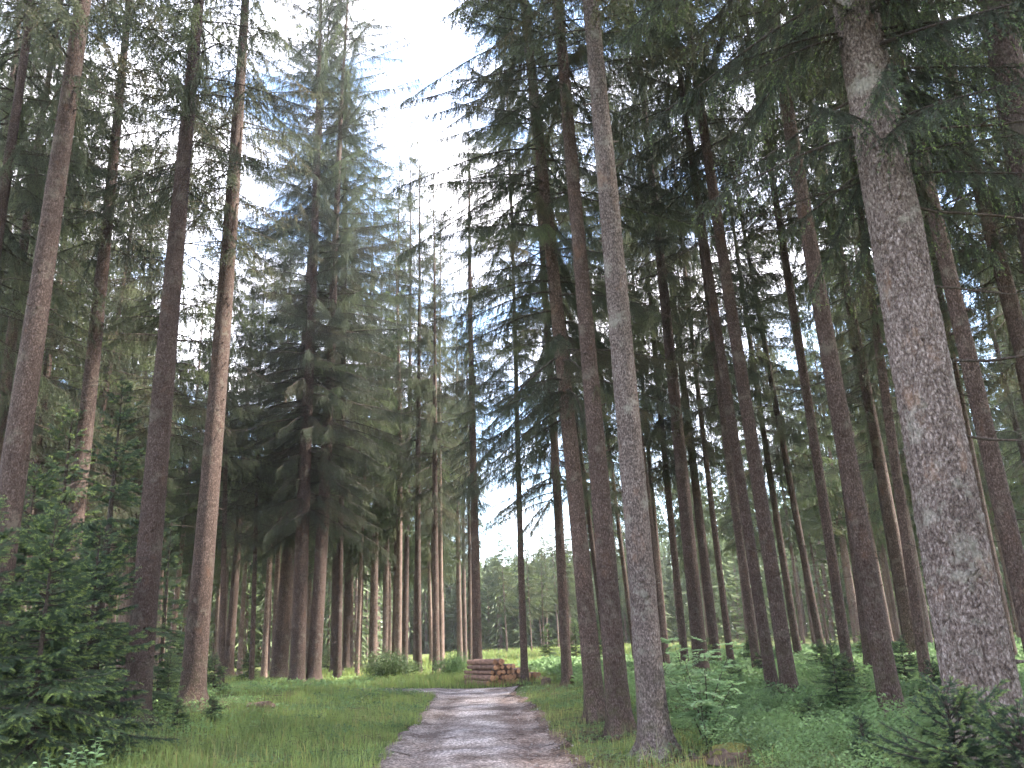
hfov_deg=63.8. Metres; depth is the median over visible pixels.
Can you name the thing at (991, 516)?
spruce tree
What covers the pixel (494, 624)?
woods
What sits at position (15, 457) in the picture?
spruce tree
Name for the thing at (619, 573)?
spruce tree
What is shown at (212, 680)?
spruce seedling
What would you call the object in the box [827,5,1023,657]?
spruce tree
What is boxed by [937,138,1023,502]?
spruce tree
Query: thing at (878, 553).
spruce tree
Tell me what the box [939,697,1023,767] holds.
young spruce
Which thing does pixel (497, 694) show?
side track
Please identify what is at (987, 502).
spruce tree
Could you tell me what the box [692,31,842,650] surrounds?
spruce tree
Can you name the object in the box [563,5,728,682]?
spruce tree
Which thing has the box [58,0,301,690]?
spruce tree
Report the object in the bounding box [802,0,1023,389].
spruce tree
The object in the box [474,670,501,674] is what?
log
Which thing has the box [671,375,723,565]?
spruce tree
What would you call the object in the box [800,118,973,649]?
spruce tree
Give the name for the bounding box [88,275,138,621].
spruce tree
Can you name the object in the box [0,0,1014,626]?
sky
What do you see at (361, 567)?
spruce tree
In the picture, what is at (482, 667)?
log
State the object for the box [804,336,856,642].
spruce tree
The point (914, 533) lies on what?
spruce tree
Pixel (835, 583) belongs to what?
spruce tree
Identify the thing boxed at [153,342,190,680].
spruce tree
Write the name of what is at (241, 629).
spruce tree
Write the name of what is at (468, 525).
spruce tree
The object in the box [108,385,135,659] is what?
spruce tree
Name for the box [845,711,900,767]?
young spruce
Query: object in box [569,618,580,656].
young spruce
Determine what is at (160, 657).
young spruce
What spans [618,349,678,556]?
spruce tree
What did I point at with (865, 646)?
spruce tree
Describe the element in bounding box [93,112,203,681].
spruce tree
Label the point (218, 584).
spruce tree
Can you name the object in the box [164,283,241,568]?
spruce tree
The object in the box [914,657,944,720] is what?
spruce seedling
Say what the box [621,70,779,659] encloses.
spruce tree
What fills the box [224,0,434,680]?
spruce tree
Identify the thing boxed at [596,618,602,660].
young spruce
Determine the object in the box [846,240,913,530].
spruce tree
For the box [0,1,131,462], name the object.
spruce tree
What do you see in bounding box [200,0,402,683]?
spruce tree
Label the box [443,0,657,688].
spruce tree
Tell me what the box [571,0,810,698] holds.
spruce tree
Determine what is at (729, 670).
spruce seedling
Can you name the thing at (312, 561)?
spruce tree
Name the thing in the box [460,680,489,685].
log
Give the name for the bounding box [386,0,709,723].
spruce tree
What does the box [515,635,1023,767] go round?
bilberry cover
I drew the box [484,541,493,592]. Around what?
spruce tree
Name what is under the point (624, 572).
spruce tree
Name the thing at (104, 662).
spruce seedling
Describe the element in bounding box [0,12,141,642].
spruce tree
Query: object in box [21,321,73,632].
spruce tree
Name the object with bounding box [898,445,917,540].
spruce tree
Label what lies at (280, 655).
spruce tree
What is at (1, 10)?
spruce tree
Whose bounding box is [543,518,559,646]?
spruce tree
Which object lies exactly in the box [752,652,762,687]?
spruce seedling
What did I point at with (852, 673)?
spruce seedling
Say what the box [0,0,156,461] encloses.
spruce tree
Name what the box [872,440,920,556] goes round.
spruce tree
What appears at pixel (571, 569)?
spruce tree
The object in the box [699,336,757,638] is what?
spruce tree
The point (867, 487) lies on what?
spruce tree
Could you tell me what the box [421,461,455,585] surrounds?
spruce tree
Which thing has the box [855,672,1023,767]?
young spruce
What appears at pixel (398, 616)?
spruce tree
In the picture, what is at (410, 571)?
spruce tree
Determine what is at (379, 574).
spruce tree
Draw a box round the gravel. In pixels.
[384,688,592,767]
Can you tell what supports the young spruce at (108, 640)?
on the ground at (697, 765)
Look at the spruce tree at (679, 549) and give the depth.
69.01 m
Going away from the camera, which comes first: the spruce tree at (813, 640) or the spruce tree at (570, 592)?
the spruce tree at (813, 640)
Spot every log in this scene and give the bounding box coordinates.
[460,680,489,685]
[464,670,493,674]
[464,675,494,680]
[467,659,496,664]
[467,665,497,669]
[474,659,503,664]
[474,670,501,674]
[503,664,510,668]
[529,672,536,677]
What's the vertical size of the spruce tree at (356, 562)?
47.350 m
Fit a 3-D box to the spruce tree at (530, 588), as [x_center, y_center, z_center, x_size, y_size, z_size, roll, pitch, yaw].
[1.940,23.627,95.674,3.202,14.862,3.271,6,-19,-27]
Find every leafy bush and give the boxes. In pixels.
[399,657,430,675]
[420,648,471,677]
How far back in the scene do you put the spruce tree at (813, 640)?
65.45 m
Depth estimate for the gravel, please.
14.48 m
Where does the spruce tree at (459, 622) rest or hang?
on the ground at (697, 765)
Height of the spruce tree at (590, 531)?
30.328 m
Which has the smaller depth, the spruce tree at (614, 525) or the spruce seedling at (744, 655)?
the spruce seedling at (744, 655)
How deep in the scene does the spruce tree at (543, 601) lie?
99.75 m
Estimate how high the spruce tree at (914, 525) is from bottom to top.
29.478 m
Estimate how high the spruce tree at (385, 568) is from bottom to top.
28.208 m
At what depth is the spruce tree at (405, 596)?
57.70 m
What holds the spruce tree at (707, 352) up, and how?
on the ground at (697, 765)
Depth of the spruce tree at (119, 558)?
54.56 m
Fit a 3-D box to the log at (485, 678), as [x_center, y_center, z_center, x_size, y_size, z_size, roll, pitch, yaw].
[-1.239,10.987,30.782,0.208,0.219,2.005,8,-20,-31]
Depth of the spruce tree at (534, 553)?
109.70 m
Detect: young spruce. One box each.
[0,495,67,767]
[0,505,146,767]
[0,521,183,763]
[1,462,113,744]
[9,402,113,716]
[19,376,184,717]
[116,517,189,701]
[152,649,191,718]
[162,696,194,732]
[201,695,223,723]
[537,623,559,657]
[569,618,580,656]
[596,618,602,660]
[811,640,867,719]
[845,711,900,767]
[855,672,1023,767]
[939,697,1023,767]
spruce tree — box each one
[0,0,86,371]
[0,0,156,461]
[0,0,158,410]
[0,0,200,751]
[0,0,231,711]
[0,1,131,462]
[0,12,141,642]
[0,16,90,484]
[0,51,130,573]
[2,92,126,530]
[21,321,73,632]
[22,89,185,558]
[29,215,145,557]
[40,139,188,609]
[55,300,117,624]
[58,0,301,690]
[62,0,328,727]
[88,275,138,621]
[89,270,139,560]
[91,202,174,664]
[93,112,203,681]
[95,238,183,681]
[107,291,147,666]
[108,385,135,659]
[110,0,344,711]
[153,326,194,675]
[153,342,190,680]
[162,265,211,680]
[163,390,191,667]
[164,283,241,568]
[166,178,297,683]
[167,286,248,566]
[169,365,214,630]
[170,387,202,589]
[194,206,313,680]
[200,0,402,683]
[212,411,242,670]
[213,363,243,668]
[215,360,251,640]
[216,301,266,676]
[218,307,269,674]
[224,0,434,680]
[227,245,298,677]
[228,0,393,681]
[233,239,333,661]
[248,446,281,603]
[249,404,282,670]
[272,148,412,679]
[273,339,318,665]
[287,337,327,668]
[293,89,400,672]
[308,440,345,580]
[309,260,358,555]
[326,155,411,667]
[330,286,397,675]
[342,227,373,667]
[343,437,369,666]
[345,264,407,669]
[358,333,413,664]
[359,110,453,664]
[359,142,445,657]
[362,215,430,662]
[364,390,409,606]
[368,121,467,674]
[369,365,415,659]
[382,466,414,589]
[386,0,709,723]
[387,168,477,673]
[402,391,431,660]
[402,519,427,586]
[406,198,477,667]
[409,294,462,571]
[409,371,455,662]
[411,418,455,581]
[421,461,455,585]
[430,104,515,674]
[430,445,461,659]
[441,283,483,660]
[442,290,493,659]
[442,338,487,601]
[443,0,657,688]
[443,48,575,684]
[444,0,731,764]
[444,262,495,659]
[448,0,708,740]
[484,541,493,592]
[486,528,512,617]
[490,511,517,649]
[506,531,514,567]
[507,116,640,639]
[509,541,517,602]
[515,524,541,649]
[524,542,530,569]
[525,536,548,645]
[531,526,556,644]
[533,3,711,675]
[533,523,556,648]
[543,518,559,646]
[545,529,555,575]
[549,506,576,646]
[554,547,576,643]
[555,123,668,658]
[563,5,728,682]
[565,540,575,639]
[568,392,618,645]
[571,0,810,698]
[576,0,831,708]
[580,390,624,565]
[581,82,706,655]
[581,393,624,562]
[588,421,625,564]
[594,53,715,661]
[603,15,757,660]
[606,0,1023,767]
[613,0,807,672]
[617,518,628,610]
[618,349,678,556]
[618,546,630,642]
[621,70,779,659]
[638,0,924,727]
[654,379,716,564]
[656,0,861,690]
[665,441,699,581]
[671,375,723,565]
[676,458,721,644]
[685,47,825,656]
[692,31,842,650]
[697,334,758,647]
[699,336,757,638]
[700,2,905,684]
[720,363,778,646]
[730,0,1004,695]
[739,354,782,560]
[750,15,967,668]
[752,303,817,644]
[759,312,825,644]
[774,255,847,542]
[780,112,905,652]
[780,358,833,642]
[790,0,1023,650]
[794,304,870,640]
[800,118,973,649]
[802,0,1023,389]
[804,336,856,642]
[806,368,850,566]
[825,326,881,545]
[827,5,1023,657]
[830,299,893,641]
[836,240,933,642]
[841,347,895,640]
[842,326,900,641]
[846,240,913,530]
[852,325,917,544]
[861,454,889,565]
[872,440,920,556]
[873,272,1018,497]
[886,359,915,532]
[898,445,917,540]
[901,443,919,553]
[913,0,1023,242]
[914,0,1023,477]
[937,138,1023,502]
[943,289,1009,520]
[945,299,1023,637]
[964,35,1023,318]
[970,102,1023,467]
[971,323,1023,543]
[973,81,1023,431]
[977,233,1023,523]
[979,0,1023,273]
[981,275,1021,495]
[990,338,1023,508]
[992,306,1023,520]
[1001,320,1023,502]
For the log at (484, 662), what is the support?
on the log at (482, 667)
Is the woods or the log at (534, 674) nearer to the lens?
the log at (534, 674)
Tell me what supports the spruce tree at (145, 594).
on the ground at (697, 765)
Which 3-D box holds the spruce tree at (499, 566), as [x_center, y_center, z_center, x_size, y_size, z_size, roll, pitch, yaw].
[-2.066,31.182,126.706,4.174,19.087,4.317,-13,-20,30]
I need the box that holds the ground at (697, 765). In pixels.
[4,630,1023,767]
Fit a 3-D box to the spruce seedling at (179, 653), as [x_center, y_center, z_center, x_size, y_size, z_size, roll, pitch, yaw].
[-13.029,11.344,32.396,2.116,2.327,2.017,-3,-17,2]
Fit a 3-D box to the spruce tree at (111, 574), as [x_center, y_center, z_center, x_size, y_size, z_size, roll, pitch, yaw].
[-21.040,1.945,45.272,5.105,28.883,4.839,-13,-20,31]
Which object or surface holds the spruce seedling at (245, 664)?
on the ground at (697, 765)
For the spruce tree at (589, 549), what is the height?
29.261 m
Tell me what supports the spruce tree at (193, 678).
on the ground at (697, 765)
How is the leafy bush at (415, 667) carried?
on the ground at (697, 765)
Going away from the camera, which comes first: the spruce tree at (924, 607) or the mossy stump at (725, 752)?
the mossy stump at (725, 752)
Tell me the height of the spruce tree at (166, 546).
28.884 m
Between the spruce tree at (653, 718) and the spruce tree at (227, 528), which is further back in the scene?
the spruce tree at (227, 528)
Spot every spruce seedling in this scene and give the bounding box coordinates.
[97,650,121,695]
[153,643,183,689]
[207,652,237,693]
[234,650,259,680]
[322,649,329,671]
[690,638,719,664]
[721,658,750,698]
[739,629,759,657]
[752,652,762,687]
[796,693,831,739]
[803,638,831,680]
[831,652,874,702]
[852,632,896,663]
[873,635,918,694]
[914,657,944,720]
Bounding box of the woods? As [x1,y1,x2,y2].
[8,392,1023,668]
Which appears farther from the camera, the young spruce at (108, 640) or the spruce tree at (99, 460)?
the spruce tree at (99, 460)
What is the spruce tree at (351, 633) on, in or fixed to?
on the ground at (697, 765)
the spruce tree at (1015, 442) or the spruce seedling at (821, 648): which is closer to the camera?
the spruce seedling at (821, 648)
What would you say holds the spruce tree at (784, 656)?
on the ground at (697, 765)
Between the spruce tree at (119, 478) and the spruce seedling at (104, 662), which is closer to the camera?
the spruce seedling at (104, 662)
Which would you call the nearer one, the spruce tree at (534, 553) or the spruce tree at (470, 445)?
the spruce tree at (470, 445)
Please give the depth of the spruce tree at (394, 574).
60.35 m
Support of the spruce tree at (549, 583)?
on the ground at (697, 765)
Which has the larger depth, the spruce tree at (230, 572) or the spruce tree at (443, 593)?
the spruce tree at (443, 593)
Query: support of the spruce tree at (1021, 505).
on the ground at (697, 765)
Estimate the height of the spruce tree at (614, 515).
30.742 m
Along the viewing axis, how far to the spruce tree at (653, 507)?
36.18 m
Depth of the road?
14.12 m
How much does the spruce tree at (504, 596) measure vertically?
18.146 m
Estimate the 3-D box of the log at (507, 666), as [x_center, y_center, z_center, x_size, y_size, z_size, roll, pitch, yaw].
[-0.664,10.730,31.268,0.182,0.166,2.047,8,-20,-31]
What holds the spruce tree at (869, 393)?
on the ground at (697, 765)
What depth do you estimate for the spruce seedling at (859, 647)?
26.65 m
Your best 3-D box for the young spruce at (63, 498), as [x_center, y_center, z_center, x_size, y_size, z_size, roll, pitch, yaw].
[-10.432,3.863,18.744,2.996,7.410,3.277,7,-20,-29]
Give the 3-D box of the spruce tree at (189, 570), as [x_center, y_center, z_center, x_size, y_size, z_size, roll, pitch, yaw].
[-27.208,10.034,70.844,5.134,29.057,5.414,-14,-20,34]
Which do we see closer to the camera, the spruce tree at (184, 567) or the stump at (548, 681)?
the stump at (548, 681)
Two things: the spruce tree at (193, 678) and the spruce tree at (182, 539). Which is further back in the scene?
the spruce tree at (182, 539)
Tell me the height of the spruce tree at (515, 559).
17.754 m
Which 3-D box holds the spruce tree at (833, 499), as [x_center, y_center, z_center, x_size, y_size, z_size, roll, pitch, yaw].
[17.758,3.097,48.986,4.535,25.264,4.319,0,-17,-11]
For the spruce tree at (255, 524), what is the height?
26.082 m
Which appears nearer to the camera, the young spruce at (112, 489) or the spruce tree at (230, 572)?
the young spruce at (112, 489)
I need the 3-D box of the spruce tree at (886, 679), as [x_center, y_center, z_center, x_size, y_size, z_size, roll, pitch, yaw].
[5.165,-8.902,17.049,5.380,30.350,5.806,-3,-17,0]
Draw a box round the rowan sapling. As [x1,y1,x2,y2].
[660,636,745,750]
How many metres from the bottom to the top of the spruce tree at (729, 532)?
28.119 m
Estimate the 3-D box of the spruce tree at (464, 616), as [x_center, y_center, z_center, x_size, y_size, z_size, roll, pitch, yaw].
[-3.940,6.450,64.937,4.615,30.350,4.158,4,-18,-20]
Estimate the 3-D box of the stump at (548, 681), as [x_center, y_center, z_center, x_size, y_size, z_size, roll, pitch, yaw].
[1.179,10.383,28.771,0.397,0.233,0.372,5,-19,-22]
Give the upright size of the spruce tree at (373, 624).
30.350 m
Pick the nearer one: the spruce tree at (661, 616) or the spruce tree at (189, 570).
the spruce tree at (661, 616)
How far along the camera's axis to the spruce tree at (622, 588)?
122.01 m
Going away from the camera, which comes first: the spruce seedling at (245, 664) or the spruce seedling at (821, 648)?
the spruce seedling at (821, 648)
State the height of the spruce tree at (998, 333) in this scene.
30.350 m
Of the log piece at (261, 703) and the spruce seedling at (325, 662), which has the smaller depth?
the log piece at (261, 703)
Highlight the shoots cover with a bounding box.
[12,674,383,767]
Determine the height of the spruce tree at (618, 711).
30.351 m
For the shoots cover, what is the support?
on the ground at (697, 765)
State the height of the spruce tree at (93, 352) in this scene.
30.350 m
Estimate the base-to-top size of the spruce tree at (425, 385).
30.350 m
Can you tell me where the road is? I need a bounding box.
[372,689,591,767]
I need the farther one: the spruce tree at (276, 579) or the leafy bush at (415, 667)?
the spruce tree at (276, 579)
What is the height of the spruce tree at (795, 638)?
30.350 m
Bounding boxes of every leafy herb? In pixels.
[42,748,80,767]
[76,731,106,767]
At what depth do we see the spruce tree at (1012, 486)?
54.08 m
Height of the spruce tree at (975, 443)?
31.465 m
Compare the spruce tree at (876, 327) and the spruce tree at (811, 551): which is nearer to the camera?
the spruce tree at (876, 327)
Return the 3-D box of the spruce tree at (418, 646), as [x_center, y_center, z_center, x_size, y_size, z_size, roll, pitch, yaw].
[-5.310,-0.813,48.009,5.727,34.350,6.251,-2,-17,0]
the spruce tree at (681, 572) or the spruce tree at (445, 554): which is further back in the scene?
the spruce tree at (681, 572)
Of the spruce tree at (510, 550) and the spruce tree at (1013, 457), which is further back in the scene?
the spruce tree at (510, 550)
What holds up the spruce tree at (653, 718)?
on the ground at (697, 765)
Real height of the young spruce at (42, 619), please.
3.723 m
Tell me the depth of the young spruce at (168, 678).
17.44 m
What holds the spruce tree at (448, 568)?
on the ground at (697, 765)
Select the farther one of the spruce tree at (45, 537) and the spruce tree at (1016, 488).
the spruce tree at (45, 537)
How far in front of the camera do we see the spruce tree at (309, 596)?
65.91 m
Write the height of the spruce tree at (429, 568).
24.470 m
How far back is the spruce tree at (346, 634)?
67.58 m
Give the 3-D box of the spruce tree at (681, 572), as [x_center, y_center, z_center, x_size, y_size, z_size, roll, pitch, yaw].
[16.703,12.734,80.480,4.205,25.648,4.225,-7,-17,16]
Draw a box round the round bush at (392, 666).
[350,643,423,678]
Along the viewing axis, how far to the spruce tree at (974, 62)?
19.72 m
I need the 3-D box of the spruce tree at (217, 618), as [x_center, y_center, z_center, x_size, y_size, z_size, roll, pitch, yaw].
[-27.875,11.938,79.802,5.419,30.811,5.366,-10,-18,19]
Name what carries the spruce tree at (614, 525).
on the ground at (697, 765)
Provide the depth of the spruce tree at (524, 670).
32.55 m
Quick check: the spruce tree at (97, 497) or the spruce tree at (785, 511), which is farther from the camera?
the spruce tree at (785, 511)
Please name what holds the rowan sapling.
on the ground at (697, 765)
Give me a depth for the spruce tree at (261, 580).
68.91 m
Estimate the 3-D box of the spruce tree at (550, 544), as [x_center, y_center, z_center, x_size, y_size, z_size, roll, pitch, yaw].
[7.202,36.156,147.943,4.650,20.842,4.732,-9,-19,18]
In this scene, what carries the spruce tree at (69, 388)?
on the ground at (697, 765)
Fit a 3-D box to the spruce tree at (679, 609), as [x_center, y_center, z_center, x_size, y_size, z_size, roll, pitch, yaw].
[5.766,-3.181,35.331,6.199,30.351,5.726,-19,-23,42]
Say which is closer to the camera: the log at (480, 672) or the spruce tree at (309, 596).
the log at (480, 672)
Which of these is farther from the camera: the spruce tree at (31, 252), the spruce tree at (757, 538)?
the spruce tree at (757, 538)
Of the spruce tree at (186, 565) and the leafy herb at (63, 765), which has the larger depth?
the spruce tree at (186, 565)
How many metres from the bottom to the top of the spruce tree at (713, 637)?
30.350 m
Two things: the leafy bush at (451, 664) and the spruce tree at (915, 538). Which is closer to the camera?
the leafy bush at (451, 664)
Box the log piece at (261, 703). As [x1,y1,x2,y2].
[246,701,274,711]
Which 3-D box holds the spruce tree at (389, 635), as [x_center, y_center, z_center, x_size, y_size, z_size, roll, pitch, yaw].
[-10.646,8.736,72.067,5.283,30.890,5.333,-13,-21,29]
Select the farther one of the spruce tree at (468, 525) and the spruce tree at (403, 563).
the spruce tree at (403, 563)
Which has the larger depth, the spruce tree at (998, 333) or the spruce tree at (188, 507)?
the spruce tree at (188, 507)
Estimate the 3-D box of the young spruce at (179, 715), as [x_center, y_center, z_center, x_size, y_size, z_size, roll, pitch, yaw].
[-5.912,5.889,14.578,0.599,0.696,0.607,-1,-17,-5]
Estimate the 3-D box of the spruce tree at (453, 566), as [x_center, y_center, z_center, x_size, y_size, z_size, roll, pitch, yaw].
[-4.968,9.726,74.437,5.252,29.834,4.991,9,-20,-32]
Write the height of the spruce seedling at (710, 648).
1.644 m
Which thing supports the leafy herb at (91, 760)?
on the ground at (697, 765)
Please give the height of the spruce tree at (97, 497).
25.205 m
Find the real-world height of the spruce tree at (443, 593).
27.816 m
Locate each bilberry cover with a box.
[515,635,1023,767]
[635,677,1023,767]
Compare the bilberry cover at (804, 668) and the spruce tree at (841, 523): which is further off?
the spruce tree at (841, 523)
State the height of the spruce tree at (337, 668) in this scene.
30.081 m
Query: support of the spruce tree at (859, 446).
on the ground at (697, 765)
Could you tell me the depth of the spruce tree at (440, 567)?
48.57 m
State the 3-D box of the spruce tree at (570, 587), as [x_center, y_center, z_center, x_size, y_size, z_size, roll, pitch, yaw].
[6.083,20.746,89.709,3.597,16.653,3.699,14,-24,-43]
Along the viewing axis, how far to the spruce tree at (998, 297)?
26.28 m
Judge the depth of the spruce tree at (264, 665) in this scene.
50.47 m
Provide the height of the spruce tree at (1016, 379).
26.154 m
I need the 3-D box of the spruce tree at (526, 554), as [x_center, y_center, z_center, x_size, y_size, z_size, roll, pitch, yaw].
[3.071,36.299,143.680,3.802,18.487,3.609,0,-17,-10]
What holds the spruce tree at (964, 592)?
on the ground at (697, 765)
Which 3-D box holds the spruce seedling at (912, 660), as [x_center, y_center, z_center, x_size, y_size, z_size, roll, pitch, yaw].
[8.557,6.221,17.907,1.356,1.507,1.295,5,-19,-24]
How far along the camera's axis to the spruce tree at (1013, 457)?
65.54 m
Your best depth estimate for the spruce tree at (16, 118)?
19.23 m
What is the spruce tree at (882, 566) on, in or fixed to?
on the ground at (697, 765)
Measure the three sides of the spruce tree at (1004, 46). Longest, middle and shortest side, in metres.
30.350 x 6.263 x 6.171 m
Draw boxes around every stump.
[540,678,550,684]
[706,742,755,766]
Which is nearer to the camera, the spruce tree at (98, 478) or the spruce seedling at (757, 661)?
the spruce seedling at (757, 661)
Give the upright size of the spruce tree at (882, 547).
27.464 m
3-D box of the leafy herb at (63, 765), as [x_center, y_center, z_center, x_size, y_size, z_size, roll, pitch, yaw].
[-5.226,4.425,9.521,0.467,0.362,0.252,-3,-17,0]
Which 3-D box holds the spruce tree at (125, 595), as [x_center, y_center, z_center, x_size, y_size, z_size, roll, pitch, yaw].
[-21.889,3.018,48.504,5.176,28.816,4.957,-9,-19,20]
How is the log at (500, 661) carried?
on the log
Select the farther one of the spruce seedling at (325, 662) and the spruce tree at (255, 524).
the spruce seedling at (325, 662)
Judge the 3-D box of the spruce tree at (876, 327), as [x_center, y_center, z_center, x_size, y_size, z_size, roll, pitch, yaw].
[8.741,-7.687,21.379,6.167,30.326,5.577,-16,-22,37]
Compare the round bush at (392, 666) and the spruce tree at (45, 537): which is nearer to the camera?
the round bush at (392, 666)
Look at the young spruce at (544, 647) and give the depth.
49.53 m
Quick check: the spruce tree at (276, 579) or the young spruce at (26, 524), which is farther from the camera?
the spruce tree at (276, 579)
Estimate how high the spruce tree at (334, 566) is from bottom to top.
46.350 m
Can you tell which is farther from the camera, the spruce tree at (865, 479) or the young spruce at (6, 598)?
the spruce tree at (865, 479)
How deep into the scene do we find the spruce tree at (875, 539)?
62.53 m
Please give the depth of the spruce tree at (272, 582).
71.84 m
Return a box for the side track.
[345,686,519,699]
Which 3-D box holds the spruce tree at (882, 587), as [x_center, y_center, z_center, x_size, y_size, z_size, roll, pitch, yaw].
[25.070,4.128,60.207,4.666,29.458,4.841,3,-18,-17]
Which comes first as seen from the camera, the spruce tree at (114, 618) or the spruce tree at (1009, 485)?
the spruce tree at (1009, 485)
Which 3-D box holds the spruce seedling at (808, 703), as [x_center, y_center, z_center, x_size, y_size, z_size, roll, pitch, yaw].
[4.218,4.720,11.590,0.607,0.696,0.600,-4,-17,3]
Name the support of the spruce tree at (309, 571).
on the ground at (697, 765)
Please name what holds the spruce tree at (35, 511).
on the ground at (697, 765)
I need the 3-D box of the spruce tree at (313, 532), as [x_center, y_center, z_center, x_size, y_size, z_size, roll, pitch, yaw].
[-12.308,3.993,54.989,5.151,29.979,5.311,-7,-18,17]
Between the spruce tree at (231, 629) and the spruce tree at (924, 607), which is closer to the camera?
the spruce tree at (924, 607)
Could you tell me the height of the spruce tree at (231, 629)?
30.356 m
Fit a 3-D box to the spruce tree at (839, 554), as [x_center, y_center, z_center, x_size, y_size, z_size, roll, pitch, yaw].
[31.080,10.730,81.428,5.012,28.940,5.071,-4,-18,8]
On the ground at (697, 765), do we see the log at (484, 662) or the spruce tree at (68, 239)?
the spruce tree at (68, 239)
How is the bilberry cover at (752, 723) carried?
on the ground at (697, 765)
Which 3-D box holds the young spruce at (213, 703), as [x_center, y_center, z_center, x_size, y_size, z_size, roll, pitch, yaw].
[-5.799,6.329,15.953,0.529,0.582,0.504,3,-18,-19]
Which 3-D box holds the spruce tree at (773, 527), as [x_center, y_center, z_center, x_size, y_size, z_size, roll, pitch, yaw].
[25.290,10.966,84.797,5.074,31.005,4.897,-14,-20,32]
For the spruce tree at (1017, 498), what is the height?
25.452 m
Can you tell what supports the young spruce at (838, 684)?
on the ground at (697, 765)
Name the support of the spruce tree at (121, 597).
on the ground at (697, 765)
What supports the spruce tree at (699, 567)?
on the ground at (697, 765)
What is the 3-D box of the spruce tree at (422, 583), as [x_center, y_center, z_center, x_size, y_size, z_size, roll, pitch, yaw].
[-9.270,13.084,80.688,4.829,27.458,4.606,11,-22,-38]
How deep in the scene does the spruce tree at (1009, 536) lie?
12.95 m
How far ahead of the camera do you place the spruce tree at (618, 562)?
76.40 m

